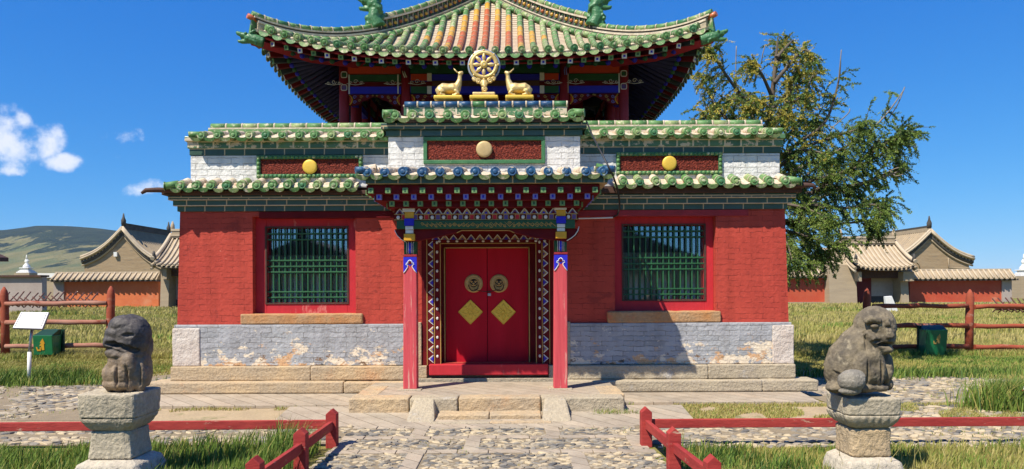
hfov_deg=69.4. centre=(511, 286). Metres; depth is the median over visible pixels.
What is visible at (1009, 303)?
stick barrier
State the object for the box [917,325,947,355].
litter bin
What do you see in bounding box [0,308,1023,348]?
meadow grass
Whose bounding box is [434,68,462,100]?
deer statue
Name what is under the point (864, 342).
lion statue
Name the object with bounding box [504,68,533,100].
deer statue
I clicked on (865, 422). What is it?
stone pedestal
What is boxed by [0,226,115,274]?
hills
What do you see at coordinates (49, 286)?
white topped wall
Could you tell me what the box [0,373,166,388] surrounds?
grass clump
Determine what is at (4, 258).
side hall
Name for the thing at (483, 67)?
dharma wheel
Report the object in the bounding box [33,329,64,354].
litter bin
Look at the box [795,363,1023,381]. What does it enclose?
grass clump
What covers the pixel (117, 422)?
stone pedestal
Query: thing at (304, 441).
fence
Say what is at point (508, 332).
door leaf
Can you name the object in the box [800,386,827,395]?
paving side
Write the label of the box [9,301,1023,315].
meadow grass
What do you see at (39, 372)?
grass clump
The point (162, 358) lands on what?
meadow grass
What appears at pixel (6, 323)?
log fence
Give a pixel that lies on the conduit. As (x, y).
(596, 218)
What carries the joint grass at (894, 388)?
on the ground at (323, 450)
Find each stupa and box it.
[14,255,37,274]
[1012,254,1023,297]
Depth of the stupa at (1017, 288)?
87.52 m
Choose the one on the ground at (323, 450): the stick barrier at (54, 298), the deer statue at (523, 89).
the stick barrier at (54, 298)
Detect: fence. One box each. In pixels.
[0,286,114,355]
[0,408,338,468]
[640,406,1023,468]
[862,288,1023,352]
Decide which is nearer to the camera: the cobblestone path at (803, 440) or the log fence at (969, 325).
the cobblestone path at (803, 440)
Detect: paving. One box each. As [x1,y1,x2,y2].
[159,392,357,408]
[623,391,818,404]
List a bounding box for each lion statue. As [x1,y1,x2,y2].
[101,314,153,391]
[823,306,896,392]
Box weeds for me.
[592,402,639,413]
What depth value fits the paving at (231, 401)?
10.40 m
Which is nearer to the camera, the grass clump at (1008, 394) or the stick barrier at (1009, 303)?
the grass clump at (1008, 394)
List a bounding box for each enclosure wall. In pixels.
[50,271,160,306]
[787,269,826,303]
[908,269,1018,302]
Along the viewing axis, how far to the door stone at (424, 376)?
11.05 m
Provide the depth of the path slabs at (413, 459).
7.75 m
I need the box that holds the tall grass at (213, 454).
[0,412,322,468]
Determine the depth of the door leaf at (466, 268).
11.34 m
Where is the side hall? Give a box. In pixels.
[0,254,8,261]
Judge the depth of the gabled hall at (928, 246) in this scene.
72.35 m
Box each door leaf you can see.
[446,248,487,361]
[487,248,528,361]
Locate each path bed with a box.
[0,425,1023,445]
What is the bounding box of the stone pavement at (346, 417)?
[275,405,692,426]
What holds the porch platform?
on the dirt strip
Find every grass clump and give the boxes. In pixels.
[0,363,103,380]
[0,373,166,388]
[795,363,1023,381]
[944,371,1023,412]
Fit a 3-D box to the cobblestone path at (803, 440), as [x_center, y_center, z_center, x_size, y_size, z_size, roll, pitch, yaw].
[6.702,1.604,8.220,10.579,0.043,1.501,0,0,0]
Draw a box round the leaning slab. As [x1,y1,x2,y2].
[884,296,896,310]
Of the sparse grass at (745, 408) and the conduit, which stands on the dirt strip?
the sparse grass at (745, 408)
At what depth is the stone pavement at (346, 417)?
9.07 m
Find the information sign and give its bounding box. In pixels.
[13,312,49,376]
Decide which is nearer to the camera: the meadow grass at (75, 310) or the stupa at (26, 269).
the meadow grass at (75, 310)
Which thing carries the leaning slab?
on the ground at (323, 450)
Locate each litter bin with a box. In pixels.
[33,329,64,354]
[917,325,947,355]
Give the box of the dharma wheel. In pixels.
[468,49,499,100]
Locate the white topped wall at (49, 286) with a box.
[38,273,54,299]
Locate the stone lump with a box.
[837,369,865,394]
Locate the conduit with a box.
[578,217,612,218]
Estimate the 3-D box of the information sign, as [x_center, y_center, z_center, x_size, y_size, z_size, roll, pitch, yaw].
[-8.414,1.093,12.956,0.602,1.291,0.357,0,0,0]
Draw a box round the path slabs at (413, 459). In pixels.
[326,425,656,468]
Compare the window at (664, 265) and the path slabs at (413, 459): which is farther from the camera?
the window at (664, 265)
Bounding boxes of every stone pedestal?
[75,386,165,468]
[822,391,903,468]
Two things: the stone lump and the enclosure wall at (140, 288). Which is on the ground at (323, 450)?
the enclosure wall at (140, 288)
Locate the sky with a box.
[0,0,1023,273]
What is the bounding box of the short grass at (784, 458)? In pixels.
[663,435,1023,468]
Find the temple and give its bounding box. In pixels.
[141,0,817,393]
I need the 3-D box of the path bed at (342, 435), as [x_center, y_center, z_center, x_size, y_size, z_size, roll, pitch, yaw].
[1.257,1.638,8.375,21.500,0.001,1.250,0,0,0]
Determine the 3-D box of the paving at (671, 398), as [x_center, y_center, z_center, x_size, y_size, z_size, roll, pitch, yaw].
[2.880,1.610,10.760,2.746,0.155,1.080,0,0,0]
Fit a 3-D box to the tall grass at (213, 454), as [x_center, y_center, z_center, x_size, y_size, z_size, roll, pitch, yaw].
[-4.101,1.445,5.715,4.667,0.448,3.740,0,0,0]
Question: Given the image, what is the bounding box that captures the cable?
[586,121,619,217]
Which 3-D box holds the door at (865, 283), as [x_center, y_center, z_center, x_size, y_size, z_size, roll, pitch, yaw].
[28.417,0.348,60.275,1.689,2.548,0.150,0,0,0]
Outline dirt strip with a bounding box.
[0,402,827,421]
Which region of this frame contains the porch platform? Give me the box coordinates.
[349,382,624,423]
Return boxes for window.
[240,217,362,324]
[607,217,720,322]
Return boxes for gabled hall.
[79,213,170,271]
[885,216,974,268]
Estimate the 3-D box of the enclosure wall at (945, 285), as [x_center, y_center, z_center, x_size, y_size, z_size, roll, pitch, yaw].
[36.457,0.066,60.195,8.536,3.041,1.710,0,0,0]
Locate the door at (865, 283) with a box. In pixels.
[856,278,870,303]
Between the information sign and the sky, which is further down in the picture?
the information sign
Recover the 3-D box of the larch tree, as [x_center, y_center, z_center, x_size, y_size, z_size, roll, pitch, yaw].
[6.188,-2.011,16.092,5.197,7.473,3.741,0,0,0]
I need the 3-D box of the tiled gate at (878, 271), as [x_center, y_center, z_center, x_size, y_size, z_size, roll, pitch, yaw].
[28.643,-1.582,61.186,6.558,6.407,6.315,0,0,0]
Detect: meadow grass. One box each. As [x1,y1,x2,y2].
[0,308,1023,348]
[0,339,1023,385]
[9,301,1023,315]
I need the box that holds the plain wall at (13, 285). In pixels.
[0,275,48,311]
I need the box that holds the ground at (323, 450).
[0,298,1023,468]
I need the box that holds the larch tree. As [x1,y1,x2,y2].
[681,31,935,289]
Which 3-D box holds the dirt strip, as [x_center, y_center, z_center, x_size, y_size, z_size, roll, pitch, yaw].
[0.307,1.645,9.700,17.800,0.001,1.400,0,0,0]
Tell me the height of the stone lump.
0.212 m
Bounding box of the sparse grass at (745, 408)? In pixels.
[79,401,1023,420]
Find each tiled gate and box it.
[150,221,179,307]
[813,229,917,304]
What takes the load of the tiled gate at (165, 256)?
on the ground at (323, 450)
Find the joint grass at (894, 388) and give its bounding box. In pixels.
[0,379,1021,468]
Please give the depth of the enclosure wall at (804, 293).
60.00 m
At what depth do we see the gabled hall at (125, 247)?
72.35 m
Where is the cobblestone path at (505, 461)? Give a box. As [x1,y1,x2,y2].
[309,427,665,468]
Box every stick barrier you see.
[8,291,98,307]
[992,297,1023,312]
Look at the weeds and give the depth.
9.24 m
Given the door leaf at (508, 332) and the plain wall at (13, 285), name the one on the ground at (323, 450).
the plain wall at (13, 285)
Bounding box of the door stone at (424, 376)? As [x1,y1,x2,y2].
[419,365,573,381]
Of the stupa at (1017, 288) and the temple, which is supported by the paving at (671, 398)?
the temple
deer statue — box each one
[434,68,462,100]
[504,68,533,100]
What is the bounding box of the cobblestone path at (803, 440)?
[637,422,1023,447]

